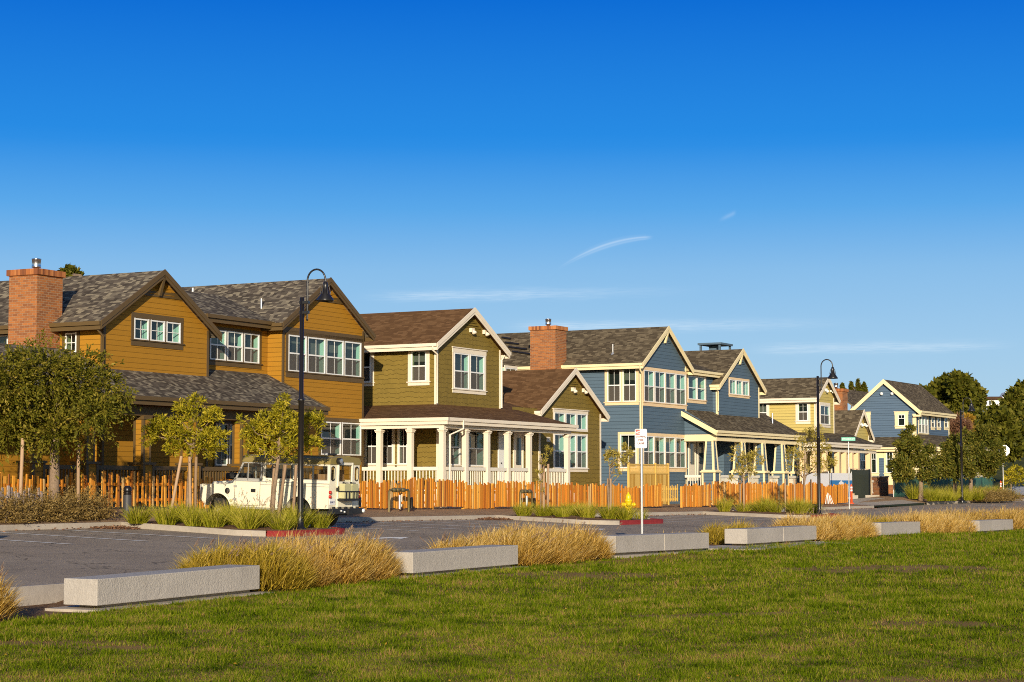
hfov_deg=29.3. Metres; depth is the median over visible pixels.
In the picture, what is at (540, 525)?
ornamental grass
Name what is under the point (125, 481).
picket fence
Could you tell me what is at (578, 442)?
window
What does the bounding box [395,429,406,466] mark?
window
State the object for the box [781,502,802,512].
strappy plant
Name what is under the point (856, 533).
ornamental grass
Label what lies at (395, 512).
verge
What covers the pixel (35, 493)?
shrub
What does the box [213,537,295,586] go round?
ornamental grass
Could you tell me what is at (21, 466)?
tree stake
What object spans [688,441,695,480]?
door
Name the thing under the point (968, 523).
ornamental grass
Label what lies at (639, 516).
strappy plant
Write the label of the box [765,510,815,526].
ornamental grass
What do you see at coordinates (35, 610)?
planting strip
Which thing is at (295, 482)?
tree stake
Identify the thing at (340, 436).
window
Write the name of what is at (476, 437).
window
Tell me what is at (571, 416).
window
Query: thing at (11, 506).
shrub
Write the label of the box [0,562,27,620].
ornamental grass
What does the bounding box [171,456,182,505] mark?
tree stake
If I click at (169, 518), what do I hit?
strappy plant
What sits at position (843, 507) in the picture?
kerb
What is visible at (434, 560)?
concrete bench
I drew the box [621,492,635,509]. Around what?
fire hydrant
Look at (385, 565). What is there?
ornamental grass
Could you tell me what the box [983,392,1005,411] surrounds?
hillside house
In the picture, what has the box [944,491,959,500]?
strappy plant
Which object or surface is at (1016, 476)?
young tree
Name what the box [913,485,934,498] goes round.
strappy plant
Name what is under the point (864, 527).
ornamental grass
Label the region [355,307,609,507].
olive house
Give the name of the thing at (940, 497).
strappy plant
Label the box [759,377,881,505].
pale yellow house
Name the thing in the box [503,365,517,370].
window
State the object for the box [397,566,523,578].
path
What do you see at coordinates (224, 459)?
window
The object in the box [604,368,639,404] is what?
window
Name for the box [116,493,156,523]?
strappy plant
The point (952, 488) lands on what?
strappy plant
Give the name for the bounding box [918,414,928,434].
window
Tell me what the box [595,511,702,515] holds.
kerb
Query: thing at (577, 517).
planting bed
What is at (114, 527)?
leaf litter
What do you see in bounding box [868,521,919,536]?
concrete bench
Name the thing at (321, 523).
strappy plant
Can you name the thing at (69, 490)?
shrub
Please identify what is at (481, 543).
ornamental grass
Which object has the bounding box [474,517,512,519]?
leaf litter
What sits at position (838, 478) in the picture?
construction banner
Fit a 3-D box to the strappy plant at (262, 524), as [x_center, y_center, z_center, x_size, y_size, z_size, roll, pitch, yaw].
[-6.988,4.666,54.025,1.561,0.980,1.378,0,-4,0]
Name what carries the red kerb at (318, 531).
on the road
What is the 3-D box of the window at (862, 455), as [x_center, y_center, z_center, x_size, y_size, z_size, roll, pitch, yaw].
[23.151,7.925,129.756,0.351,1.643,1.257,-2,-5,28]
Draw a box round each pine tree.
[57,264,84,276]
[919,368,989,421]
[971,400,1023,469]
[998,379,1023,422]
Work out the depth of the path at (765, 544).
52.90 m
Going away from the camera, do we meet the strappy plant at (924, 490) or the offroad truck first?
the offroad truck
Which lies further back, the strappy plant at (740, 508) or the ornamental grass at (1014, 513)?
the strappy plant at (740, 508)
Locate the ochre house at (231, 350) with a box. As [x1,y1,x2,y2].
[0,258,375,505]
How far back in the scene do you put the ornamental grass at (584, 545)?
43.32 m
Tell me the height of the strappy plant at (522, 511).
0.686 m
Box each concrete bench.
[64,565,259,607]
[388,545,517,574]
[594,532,708,554]
[725,525,816,545]
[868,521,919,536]
[969,519,1012,532]
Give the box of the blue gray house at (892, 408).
[850,379,989,493]
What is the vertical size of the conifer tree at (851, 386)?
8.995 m
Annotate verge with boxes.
[0,494,1023,524]
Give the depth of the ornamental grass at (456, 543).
41.01 m
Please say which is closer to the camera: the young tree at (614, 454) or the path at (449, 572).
the path at (449, 572)
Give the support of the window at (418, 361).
in the olive house at (447, 395)
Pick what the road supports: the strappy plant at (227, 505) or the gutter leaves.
the gutter leaves
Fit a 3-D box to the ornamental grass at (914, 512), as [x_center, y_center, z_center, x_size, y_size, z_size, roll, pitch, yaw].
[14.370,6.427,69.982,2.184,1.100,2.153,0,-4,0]
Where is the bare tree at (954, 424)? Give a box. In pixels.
[949,411,974,435]
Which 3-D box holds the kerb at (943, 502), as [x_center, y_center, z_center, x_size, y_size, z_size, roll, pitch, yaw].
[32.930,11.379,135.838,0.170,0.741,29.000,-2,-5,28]
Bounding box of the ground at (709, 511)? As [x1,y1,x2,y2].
[148,506,898,521]
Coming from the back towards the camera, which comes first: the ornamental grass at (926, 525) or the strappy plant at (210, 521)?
the ornamental grass at (926, 525)
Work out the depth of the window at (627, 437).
101.80 m
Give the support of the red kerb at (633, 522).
on the road
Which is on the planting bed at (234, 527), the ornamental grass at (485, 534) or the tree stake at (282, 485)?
the tree stake at (282, 485)
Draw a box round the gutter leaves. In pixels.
[3,508,872,531]
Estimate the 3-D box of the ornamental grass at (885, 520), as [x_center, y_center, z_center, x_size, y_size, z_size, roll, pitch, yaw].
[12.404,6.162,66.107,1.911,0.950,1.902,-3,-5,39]
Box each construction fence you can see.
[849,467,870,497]
[893,475,993,496]
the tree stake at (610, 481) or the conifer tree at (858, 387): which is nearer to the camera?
the tree stake at (610, 481)
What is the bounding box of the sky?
[0,0,1023,409]
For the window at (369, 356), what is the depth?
84.89 m
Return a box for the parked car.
[1007,482,1023,494]
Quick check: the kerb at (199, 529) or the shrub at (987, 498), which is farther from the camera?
the shrub at (987, 498)
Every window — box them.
[0,334,7,343]
[62,330,79,352]
[130,312,184,349]
[209,326,262,368]
[213,421,231,466]
[285,330,364,382]
[318,417,364,461]
[363,429,394,466]
[364,352,374,385]
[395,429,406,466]
[406,350,430,385]
[446,428,461,466]
[452,346,487,394]
[469,429,483,466]
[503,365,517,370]
[552,408,587,431]
[553,433,588,471]
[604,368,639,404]
[617,432,638,470]
[643,367,687,408]
[643,433,687,471]
[687,375,705,403]
[728,377,750,398]
[760,403,769,416]
[795,402,810,423]
[819,402,830,427]
[831,448,835,472]
[860,449,865,469]
[866,412,870,425]
[871,452,879,475]
[883,452,894,475]
[894,411,908,428]
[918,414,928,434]
[931,416,934,429]
[937,417,940,429]
[944,417,947,429]
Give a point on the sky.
(796, 185)
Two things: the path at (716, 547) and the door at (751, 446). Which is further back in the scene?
the door at (751, 446)
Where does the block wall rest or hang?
on the verge
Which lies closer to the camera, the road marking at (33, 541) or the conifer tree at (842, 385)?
the road marking at (33, 541)
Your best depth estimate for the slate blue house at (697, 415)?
105.21 m
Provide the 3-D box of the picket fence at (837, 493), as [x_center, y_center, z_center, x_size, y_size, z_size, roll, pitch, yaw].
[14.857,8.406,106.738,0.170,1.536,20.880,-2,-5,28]
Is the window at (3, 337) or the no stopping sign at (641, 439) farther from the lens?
the window at (3, 337)
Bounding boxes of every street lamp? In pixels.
[294,268,333,528]
[816,359,837,513]
[960,397,974,501]
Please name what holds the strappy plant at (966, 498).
on the road
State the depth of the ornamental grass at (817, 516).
60.88 m
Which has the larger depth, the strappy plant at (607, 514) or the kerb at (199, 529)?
the strappy plant at (607, 514)
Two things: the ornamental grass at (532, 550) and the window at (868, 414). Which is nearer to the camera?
the ornamental grass at (532, 550)
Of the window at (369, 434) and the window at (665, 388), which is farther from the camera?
the window at (665, 388)
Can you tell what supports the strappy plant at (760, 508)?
on the planting bed at (782, 513)
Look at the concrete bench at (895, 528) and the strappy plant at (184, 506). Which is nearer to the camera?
the strappy plant at (184, 506)
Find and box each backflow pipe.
[388,483,412,511]
[519,486,535,507]
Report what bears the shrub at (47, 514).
on the verge
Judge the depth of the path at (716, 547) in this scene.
50.56 m
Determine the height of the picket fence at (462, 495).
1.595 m
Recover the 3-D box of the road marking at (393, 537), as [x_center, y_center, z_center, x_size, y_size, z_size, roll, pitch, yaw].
[-3.086,5.360,53.372,0.840,0.027,1.100,-2,-5,28]
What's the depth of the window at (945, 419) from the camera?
150.49 m
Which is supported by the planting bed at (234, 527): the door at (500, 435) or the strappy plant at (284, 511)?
the strappy plant at (284, 511)
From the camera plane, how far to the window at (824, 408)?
126.23 m
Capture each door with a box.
[498,432,503,480]
[513,432,523,483]
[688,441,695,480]
[697,441,704,479]
[748,437,754,474]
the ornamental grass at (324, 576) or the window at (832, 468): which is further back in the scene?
the window at (832, 468)
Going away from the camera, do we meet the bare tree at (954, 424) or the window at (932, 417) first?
the window at (932, 417)
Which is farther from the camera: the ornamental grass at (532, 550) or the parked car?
the parked car
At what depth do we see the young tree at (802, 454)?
93.97 m
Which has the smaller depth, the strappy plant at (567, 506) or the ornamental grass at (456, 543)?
the ornamental grass at (456, 543)
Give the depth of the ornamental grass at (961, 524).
69.87 m
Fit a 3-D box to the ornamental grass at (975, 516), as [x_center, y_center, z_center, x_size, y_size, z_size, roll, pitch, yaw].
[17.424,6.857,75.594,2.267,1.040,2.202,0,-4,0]
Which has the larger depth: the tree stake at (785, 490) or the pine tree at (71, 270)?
the pine tree at (71, 270)
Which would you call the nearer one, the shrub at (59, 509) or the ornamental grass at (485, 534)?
the ornamental grass at (485, 534)
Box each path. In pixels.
[45,591,270,612]
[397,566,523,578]
[592,550,713,558]
[703,546,781,550]
[717,541,823,545]
[769,542,832,546]
[837,497,917,504]
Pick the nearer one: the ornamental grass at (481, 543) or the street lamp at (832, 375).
the ornamental grass at (481, 543)
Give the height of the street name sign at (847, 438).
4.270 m
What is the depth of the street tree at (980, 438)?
133.51 m
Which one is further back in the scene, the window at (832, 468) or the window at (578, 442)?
the window at (832, 468)
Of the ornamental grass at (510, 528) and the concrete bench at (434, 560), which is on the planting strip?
the ornamental grass at (510, 528)
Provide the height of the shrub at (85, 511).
1.095 m
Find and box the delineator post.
[850,484,853,503]
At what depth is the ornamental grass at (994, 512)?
78.48 m
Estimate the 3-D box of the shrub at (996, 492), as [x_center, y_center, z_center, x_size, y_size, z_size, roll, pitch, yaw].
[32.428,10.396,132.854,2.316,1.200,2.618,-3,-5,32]
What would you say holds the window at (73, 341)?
in the ochre house at (231, 350)
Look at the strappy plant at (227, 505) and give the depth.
56.56 m
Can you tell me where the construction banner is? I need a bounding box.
[802,471,851,498]
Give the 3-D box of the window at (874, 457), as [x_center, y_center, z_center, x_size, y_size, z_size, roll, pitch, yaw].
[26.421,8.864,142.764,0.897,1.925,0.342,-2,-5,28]
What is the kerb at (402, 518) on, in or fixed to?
on the road
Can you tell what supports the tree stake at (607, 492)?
on the planting bed at (577, 517)
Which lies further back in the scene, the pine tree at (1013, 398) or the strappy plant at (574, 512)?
the pine tree at (1013, 398)
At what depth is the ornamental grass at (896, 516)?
67.81 m
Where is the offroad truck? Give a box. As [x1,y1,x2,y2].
[200,453,364,526]
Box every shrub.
[0,486,44,518]
[0,488,38,522]
[4,485,58,514]
[5,486,62,521]
[37,487,83,521]
[47,479,102,514]
[59,486,105,520]
[80,486,121,518]
[968,486,999,502]
[983,487,1007,502]
[986,485,1016,502]
[997,485,1015,501]
[1003,485,1023,501]
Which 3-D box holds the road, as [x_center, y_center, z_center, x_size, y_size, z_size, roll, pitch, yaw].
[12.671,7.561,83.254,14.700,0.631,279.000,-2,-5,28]
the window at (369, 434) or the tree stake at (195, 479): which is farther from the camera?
the window at (369, 434)
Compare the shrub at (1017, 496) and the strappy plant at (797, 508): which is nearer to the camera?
the strappy plant at (797, 508)
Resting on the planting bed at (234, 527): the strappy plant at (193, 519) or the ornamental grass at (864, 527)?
the strappy plant at (193, 519)
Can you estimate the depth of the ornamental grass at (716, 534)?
53.98 m
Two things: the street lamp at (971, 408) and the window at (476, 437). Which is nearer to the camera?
the window at (476, 437)
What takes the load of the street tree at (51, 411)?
on the verge
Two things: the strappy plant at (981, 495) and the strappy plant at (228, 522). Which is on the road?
the strappy plant at (981, 495)
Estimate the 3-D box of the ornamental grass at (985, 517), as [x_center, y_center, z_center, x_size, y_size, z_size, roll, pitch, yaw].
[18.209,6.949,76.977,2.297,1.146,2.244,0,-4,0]
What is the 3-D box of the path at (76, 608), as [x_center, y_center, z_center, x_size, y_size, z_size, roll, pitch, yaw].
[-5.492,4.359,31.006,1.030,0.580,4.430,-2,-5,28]
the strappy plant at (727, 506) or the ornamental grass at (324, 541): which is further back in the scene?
the strappy plant at (727, 506)
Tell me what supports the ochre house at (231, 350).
on the verge
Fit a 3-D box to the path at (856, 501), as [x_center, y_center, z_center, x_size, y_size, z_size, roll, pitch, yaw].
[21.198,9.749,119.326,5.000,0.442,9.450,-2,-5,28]
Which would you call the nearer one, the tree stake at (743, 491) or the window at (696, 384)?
the tree stake at (743, 491)
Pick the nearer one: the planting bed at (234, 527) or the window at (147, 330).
the planting bed at (234, 527)
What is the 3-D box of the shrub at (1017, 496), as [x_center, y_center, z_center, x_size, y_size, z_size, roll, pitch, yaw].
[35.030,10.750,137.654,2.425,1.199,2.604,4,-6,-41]
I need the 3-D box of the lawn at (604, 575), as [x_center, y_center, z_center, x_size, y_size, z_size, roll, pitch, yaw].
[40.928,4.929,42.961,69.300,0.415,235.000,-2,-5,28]
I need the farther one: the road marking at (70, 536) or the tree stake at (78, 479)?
the tree stake at (78, 479)
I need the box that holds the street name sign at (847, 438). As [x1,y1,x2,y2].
[841,437,854,508]
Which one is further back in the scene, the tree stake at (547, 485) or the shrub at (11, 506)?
the tree stake at (547, 485)
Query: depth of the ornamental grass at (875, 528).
61.39 m
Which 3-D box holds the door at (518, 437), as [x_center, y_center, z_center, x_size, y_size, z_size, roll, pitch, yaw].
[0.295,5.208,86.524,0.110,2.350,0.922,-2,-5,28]
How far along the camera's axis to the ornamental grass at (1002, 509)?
80.46 m
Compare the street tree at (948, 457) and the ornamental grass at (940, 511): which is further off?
the street tree at (948, 457)
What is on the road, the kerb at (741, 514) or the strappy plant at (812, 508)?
the kerb at (741, 514)
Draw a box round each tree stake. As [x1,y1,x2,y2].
[19,438,24,501]
[76,443,79,517]
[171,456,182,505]
[188,457,191,510]
[194,457,197,509]
[270,464,275,507]
[277,464,286,515]
[280,464,283,516]
[292,465,297,510]
[543,465,544,508]
[547,464,548,507]
[607,478,608,507]
[609,479,611,505]
[739,478,740,502]
[743,478,744,509]
[784,479,785,511]
[810,479,811,505]
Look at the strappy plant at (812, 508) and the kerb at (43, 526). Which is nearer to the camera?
the kerb at (43, 526)
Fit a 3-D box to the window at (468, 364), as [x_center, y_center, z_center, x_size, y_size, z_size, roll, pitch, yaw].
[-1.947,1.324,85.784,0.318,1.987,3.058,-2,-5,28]
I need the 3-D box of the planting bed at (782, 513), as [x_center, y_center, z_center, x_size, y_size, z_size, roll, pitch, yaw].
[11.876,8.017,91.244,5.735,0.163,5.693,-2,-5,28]
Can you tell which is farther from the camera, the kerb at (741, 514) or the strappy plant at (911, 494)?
the strappy plant at (911, 494)
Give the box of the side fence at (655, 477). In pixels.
[627,462,669,504]
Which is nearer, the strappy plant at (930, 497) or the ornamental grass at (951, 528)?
the ornamental grass at (951, 528)
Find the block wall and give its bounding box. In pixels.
[872,476,888,495]
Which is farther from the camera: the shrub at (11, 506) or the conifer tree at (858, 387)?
the conifer tree at (858, 387)
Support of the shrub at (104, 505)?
on the verge
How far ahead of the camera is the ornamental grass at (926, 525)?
66.49 m
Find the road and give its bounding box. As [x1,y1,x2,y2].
[0,501,1023,586]
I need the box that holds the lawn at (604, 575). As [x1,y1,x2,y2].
[0,533,1023,681]
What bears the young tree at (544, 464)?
on the planting bed at (577, 517)
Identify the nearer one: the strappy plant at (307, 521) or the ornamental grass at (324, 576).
the ornamental grass at (324, 576)
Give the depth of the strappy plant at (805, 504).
91.77 m
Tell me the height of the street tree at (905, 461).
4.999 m
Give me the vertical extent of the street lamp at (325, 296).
7.346 m
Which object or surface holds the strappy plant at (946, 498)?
on the road
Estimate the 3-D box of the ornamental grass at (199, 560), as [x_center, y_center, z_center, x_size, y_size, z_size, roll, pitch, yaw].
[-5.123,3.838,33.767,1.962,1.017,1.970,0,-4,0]
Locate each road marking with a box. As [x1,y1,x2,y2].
[0,539,65,543]
[1,532,139,540]
[58,529,215,538]
[379,537,406,538]
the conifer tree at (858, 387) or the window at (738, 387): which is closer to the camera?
the window at (738, 387)
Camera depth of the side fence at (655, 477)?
98.43 m
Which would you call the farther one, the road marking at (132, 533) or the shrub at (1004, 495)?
the shrub at (1004, 495)
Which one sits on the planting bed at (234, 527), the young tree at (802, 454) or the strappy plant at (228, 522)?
the strappy plant at (228, 522)
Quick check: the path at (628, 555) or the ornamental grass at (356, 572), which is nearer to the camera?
the ornamental grass at (356, 572)
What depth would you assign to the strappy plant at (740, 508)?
91.46 m
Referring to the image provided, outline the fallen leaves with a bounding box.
[5,551,1013,681]
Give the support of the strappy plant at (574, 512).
on the planting bed at (577, 517)
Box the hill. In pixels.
[874,457,1023,506]
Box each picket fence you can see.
[0,470,365,508]
[363,477,710,508]
[709,481,847,506]
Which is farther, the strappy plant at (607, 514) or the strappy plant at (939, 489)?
the strappy plant at (939, 489)
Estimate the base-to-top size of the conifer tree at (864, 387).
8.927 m
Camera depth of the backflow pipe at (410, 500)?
70.55 m
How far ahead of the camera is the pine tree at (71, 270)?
118.86 m
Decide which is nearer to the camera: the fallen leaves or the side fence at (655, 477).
the fallen leaves
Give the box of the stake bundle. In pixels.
[825,493,833,503]
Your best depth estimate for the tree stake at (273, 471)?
56.54 m
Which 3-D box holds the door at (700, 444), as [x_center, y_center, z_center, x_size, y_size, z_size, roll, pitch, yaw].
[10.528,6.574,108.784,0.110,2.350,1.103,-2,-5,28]
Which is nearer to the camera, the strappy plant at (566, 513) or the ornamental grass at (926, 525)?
the ornamental grass at (926, 525)
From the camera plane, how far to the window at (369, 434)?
82.12 m
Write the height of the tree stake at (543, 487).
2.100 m
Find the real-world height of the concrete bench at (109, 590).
0.575 m
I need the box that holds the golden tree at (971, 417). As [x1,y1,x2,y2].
[962,412,975,431]
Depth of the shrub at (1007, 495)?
135.82 m
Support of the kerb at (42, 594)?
on the road
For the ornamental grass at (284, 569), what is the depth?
33.27 m
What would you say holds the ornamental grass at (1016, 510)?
on the planting strip
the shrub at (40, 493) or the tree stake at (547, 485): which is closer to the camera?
the shrub at (40, 493)
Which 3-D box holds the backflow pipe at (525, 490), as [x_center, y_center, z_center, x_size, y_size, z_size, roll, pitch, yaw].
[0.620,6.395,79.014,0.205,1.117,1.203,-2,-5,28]
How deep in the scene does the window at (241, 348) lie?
73.97 m
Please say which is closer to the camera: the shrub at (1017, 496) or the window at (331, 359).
the window at (331, 359)
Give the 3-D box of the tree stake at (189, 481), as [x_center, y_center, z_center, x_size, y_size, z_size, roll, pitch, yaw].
[-9.165,4.298,55.722,0.138,2.002,0.086,0,-4,0]
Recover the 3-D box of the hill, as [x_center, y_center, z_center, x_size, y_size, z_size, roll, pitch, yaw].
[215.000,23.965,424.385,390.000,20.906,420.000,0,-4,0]
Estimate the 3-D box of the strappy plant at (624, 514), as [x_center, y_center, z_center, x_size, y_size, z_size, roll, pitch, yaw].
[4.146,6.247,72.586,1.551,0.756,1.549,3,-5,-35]
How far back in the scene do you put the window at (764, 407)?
126.46 m
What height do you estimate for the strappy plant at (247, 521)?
1.145 m
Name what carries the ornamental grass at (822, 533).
on the planting strip
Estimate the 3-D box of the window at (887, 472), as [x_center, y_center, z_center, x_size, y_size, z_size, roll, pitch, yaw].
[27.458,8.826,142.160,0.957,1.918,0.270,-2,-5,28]
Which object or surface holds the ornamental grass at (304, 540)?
on the planting strip
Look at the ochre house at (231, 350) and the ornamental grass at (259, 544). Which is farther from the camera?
the ochre house at (231, 350)
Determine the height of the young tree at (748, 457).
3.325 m
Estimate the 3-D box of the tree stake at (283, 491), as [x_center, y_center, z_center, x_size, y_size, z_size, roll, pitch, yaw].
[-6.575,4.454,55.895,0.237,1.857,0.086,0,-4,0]
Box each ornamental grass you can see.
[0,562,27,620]
[166,537,259,568]
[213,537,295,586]
[221,531,326,591]
[227,534,290,551]
[249,534,342,588]
[259,526,339,554]
[293,532,379,585]
[297,526,352,546]
[326,528,408,582]
[420,530,477,548]
[459,522,522,560]
[461,534,503,545]
[480,524,555,565]
[481,517,540,537]
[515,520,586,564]
[519,517,563,533]
[533,518,601,562]
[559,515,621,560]
[692,518,736,544]
[718,517,762,542]
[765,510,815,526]
[786,516,840,540]
[790,512,838,538]
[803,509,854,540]
[814,512,862,538]
[832,508,880,538]
[836,511,879,537]
[855,512,888,521]
[867,513,897,521]
[875,509,917,521]
[892,507,937,533]
[895,508,931,517]
[910,511,949,533]
[921,506,962,533]
[930,509,970,533]
[934,501,975,519]
[938,508,979,532]
[955,507,986,519]
[960,503,997,519]
[976,505,997,517]
[988,501,1017,515]
[988,505,1023,529]
[996,504,1023,527]
[1004,503,1023,515]
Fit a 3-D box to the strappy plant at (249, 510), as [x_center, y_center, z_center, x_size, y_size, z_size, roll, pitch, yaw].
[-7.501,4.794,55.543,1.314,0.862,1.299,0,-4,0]
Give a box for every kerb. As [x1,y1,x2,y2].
[0,522,120,530]
[2,542,712,606]
[121,522,265,536]
[266,527,344,536]
[312,515,495,521]
[496,515,619,524]
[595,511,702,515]
[617,518,662,524]
[703,511,809,518]
[781,505,873,511]
[811,513,840,517]
[924,499,1023,504]
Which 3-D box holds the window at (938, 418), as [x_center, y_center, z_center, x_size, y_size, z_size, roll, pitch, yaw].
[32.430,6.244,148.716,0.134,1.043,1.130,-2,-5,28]
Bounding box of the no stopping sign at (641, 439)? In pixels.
[635,429,646,533]
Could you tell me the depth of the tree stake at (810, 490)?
94.08 m
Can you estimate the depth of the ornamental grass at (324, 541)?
36.99 m
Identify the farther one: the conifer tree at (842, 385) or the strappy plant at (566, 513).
the conifer tree at (842, 385)
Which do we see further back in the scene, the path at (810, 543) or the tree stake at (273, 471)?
the tree stake at (273, 471)
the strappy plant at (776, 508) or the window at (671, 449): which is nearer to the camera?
the strappy plant at (776, 508)
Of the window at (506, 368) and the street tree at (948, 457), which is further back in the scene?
the street tree at (948, 457)
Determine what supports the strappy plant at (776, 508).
on the planting bed at (782, 513)
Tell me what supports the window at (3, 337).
in the ochre house at (231, 350)
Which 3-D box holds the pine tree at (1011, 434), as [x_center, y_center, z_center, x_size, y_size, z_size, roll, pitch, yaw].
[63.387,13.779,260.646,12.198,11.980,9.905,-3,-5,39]
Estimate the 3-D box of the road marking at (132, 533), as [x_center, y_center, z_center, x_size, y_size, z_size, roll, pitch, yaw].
[-9.854,5.032,51.091,5.300,0.176,0.140,-2,-5,28]
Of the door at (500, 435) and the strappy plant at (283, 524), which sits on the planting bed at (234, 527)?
the strappy plant at (283, 524)
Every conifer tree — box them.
[839,382,845,388]
[848,381,854,407]
[855,378,861,390]
[861,381,867,391]
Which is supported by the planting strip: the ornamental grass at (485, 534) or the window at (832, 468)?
the ornamental grass at (485, 534)
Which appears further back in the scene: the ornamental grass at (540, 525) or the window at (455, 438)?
the window at (455, 438)
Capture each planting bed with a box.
[147,522,336,531]
[508,515,653,520]
[711,511,822,514]
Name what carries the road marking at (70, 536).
on the road
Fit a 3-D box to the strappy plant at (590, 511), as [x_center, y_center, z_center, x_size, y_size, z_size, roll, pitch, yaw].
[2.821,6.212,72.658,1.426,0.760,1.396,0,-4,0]
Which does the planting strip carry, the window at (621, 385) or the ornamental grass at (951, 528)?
the ornamental grass at (951, 528)
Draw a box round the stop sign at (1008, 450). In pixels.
[1003,445,1009,488]
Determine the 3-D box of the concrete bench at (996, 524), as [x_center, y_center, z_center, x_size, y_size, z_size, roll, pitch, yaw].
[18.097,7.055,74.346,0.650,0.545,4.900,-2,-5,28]
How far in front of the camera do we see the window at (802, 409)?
125.19 m
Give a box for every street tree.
[0,328,141,513]
[886,422,942,500]
[933,430,977,493]
[962,423,1008,489]
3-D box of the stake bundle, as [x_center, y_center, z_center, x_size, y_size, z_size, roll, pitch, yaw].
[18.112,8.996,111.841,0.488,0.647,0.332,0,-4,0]
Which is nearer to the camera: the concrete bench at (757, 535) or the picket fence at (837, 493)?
the concrete bench at (757, 535)
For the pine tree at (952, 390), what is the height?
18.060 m
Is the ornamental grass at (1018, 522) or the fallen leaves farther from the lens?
the ornamental grass at (1018, 522)
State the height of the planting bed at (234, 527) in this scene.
0.197 m
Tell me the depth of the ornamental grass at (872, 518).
65.11 m
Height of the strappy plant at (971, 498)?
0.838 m
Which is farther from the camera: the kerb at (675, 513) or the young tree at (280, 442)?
the kerb at (675, 513)
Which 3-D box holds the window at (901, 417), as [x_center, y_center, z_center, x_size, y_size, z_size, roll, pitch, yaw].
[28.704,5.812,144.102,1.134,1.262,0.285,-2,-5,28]
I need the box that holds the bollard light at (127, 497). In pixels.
[123,486,131,515]
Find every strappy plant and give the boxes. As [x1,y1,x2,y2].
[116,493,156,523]
[149,498,182,524]
[165,496,203,521]
[173,499,212,525]
[193,496,234,527]
[210,492,249,524]
[212,491,245,511]
[220,490,275,528]
[231,495,267,512]
[240,494,281,526]
[264,499,302,529]
[272,490,315,519]
[278,492,319,527]
[307,504,333,527]
[509,500,537,515]
[528,502,559,515]
[550,506,571,516]
[560,499,584,514]
[568,504,590,515]
[573,500,598,517]
[596,503,620,518]
[612,503,638,519]
[632,508,649,518]
[710,494,735,511]
[732,500,754,511]
[745,501,757,510]
[750,496,779,511]
[752,493,782,508]
[763,501,785,512]
[781,496,814,513]
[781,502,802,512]
[790,498,813,512]
[807,500,826,512]
[902,482,926,498]
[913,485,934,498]
[920,486,942,500]
[932,491,946,500]
[933,486,947,493]
[939,489,955,500]
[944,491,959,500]
[945,484,964,492]
[957,488,971,500]
[963,490,976,499]
[970,487,988,499]
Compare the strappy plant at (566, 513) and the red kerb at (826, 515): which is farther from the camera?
the red kerb at (826, 515)
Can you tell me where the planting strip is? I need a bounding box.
[0,529,1022,620]
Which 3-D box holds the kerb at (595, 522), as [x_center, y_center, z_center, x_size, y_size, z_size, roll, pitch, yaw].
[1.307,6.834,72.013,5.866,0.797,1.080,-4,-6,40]
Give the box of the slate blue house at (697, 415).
[497,318,807,503]
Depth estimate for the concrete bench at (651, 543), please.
46.86 m
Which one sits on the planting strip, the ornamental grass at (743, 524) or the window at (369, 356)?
the ornamental grass at (743, 524)
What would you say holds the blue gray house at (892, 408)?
on the verge
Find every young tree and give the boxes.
[139,391,231,511]
[234,392,327,524]
[535,444,554,508]
[603,442,634,508]
[727,443,764,502]
[784,424,837,501]
[1002,464,1023,489]
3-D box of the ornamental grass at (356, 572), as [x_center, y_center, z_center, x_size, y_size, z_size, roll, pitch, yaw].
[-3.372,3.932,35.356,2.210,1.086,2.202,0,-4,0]
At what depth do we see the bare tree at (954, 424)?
232.81 m
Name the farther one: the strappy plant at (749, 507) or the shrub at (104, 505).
the strappy plant at (749, 507)
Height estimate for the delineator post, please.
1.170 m
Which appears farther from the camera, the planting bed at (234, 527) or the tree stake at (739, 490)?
the tree stake at (739, 490)
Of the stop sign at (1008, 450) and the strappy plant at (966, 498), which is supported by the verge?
the stop sign at (1008, 450)
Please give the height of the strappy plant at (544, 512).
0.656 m
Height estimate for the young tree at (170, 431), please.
3.840 m
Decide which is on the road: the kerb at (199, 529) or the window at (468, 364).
the kerb at (199, 529)
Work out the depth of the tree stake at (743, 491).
91.56 m
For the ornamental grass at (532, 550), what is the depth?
41.45 m
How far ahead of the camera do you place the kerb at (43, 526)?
52.65 m
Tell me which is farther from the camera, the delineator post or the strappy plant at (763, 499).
the delineator post
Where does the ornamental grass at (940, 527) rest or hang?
on the planting strip
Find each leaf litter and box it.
[90,525,139,529]
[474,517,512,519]
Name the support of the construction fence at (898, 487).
on the verge
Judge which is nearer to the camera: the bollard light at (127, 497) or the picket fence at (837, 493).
the bollard light at (127, 497)

